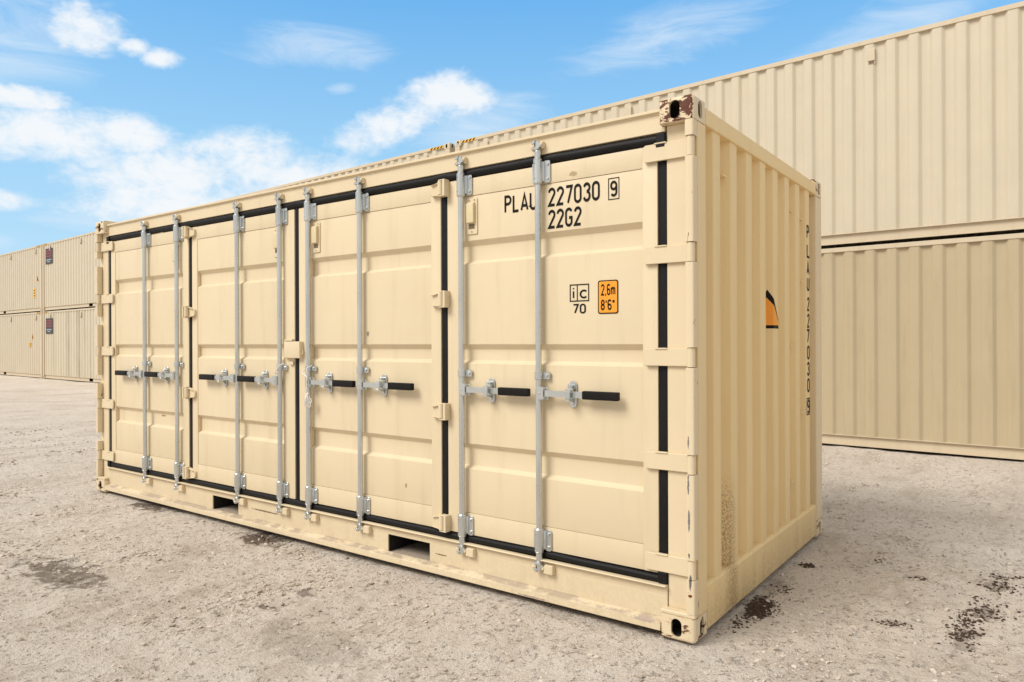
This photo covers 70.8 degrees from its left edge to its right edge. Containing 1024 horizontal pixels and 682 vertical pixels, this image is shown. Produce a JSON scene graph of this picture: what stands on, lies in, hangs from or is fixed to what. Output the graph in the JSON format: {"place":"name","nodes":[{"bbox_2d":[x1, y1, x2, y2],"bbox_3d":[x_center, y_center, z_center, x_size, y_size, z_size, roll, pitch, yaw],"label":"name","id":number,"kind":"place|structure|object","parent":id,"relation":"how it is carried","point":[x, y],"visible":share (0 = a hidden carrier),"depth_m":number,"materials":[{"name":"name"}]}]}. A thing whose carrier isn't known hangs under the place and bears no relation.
{"place":"outdoors","nodes":[
{"label":"outdoors","id":0,"kind":"place"},
{"bbox_2d":[0,372,1023,681],"bbox_3d":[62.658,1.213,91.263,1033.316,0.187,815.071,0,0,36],"label":"ground","id":1,"kind":"structure","parent":0,"point":[44,408],"depth_m":4.00,"materials":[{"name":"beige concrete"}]},
{"bbox_2d":[0,311,42,378],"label":"shipping container","id":2,"kind":"object","parent":1,"relation":"on","point":[21,344],"visible":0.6,"depth_m":32.73,"materials":[{"name":"beige metal"}]},
{"bbox_2d":[0,244,55,314],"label":"shipping container","id":3,"kind":"object","parent":2,"relation":"on","point":[20,281],"visible":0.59,"depth_m":32.73,"materials":[{"name":"beige metal"}]},
{"bbox_2d":[42,308,101,382],"bbox_3d":[-14.714,0.152,28.019,12.192,2.896,2.442,0,0,40],"label":"shipping container","id":4,"kind":"object","parent":1,"relation":"on","point":[69,346],"visible":0.35,"depth_m":28.98,"materials":[{"name":"beige metal"}]},
{"bbox_2d":[42,231,161,310],"bbox_3d":[-14.726,-2.744,28.018,12.192,2.896,2.442,0,0,40],"label":"shipping container","id":5,"kind":"object","parent":4,"relation":"on","point":[70,264],"visible":0.17,"depth_m":29.03,"materials":[{"name":"beige metal"}]},
{"bbox_2d":[95,94,821,643],"bbox_3d":[-0.869,0.137,6.141,6.058,2.591,2.448,0,0,36],"label":"shipping container","id":6,"kind":"object","parent":1,"relation":"on","point":[577,368],"visible":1,"depth_m":4.27,"materials":[{"name":"beige metal"}]},
{"bbox_2d":[96,226,196,478],"bbox_3d":[-3.309,0.099,6.497,1.695,2.115,0.102,0,0,36],"label":"side door","id":7,"kind":"structure","parent":6,"relation":"in","point":[125,298],"depth_m":6.46,"materials":[{"name":"beige paint"}]},
{"bbox_2d":[192,210,295,498],"bbox_3d":[-2.119,0.099,5.639,1.369,2.103,0.074,0,0,36],"label":"side door","id":8,"kind":"structure","parent":6,"relation":"in","point":[213,246],"depth_m":5.60,"materials":[{"name":"beige paint"}]},
{"bbox_2d":[302,365,311,407],"bbox_3d":[-1.438,0.319,5.055,0.105,0.299,0.049,0,0,36],"label":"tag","id":9,"kind":"object","parent":6,"relation":"hanging from","point":[306,404],"visible":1,"depth_m":5.04,"materials":[{"name":"white plastic"}]},
{"bbox_2d":[299,185,442,526],"bbox_3d":[-0.975,0.094,4.797,1.369,2.103,0.074,0,0,36],"label":"side door","id":10,"kind":"structure","parent":6,"relation":"in","point":[402,230],"depth_m":4.71,"materials":[{"name":"beige paint"}]},
{"bbox_2d":[430,135,695,580],"bbox_3d":[0.198,0.086,3.917,1.695,2.115,0.102,0,0,36],"label":"side door","id":11,"kind":"structure","parent":6,"relation":"in","point":[602,254],"depth_m":3.85,"materials":[{"name":"beige paint"}]},
{"bbox_2d":[245,533,1023,654],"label":"soil crumbs","id":12,"kind":"object","parent":1,"relation":"on","point":[755,607],"visible":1,"depth_m":3.80,"materials":[{"name":"brown soil"}]},
{"bbox_2d":[821,233,1023,459],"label":"shipping container","id":13,"kind":"object","parent":1,"relation":"on","point":[922,346],"visible":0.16,"depth_m":9.72,"materials":[{"name":"beige metal"}]},
{"bbox_2d":[455,1,1023,248],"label":"shipping container","id":14,"kind":"object","parent":13,"relation":"on","point":[913,134],"visible":0.37,"depth_m":9.94,"materials":[{"name":"beige metal"}]},
{"bbox_3d":[-5.239,0.118,20.192,12.192,2.896,2.442,0,0,40],"label":"shipping container","id":15,"kind":"object","parent":1,"relation":"on","visible":0},
{"bbox_2d":[211,143,454,202],"bbox_3d":[-5.250,-2.778,20.191,12.192,2.896,2.442,0,0,40],"label":"shipping container","id":16,"kind":"object","parent":15,"relation":"on","point":[440,150],"visible":0.09,"depth_m":16.79,"materials":[{"name":"beige metal"}]},
{"bbox_2d":[0,0,1023,254],"label":"sky","id":17,"kind":"structure","parent":0,"point":[111,110],"materials":[{"name":"blue"}]}
]}

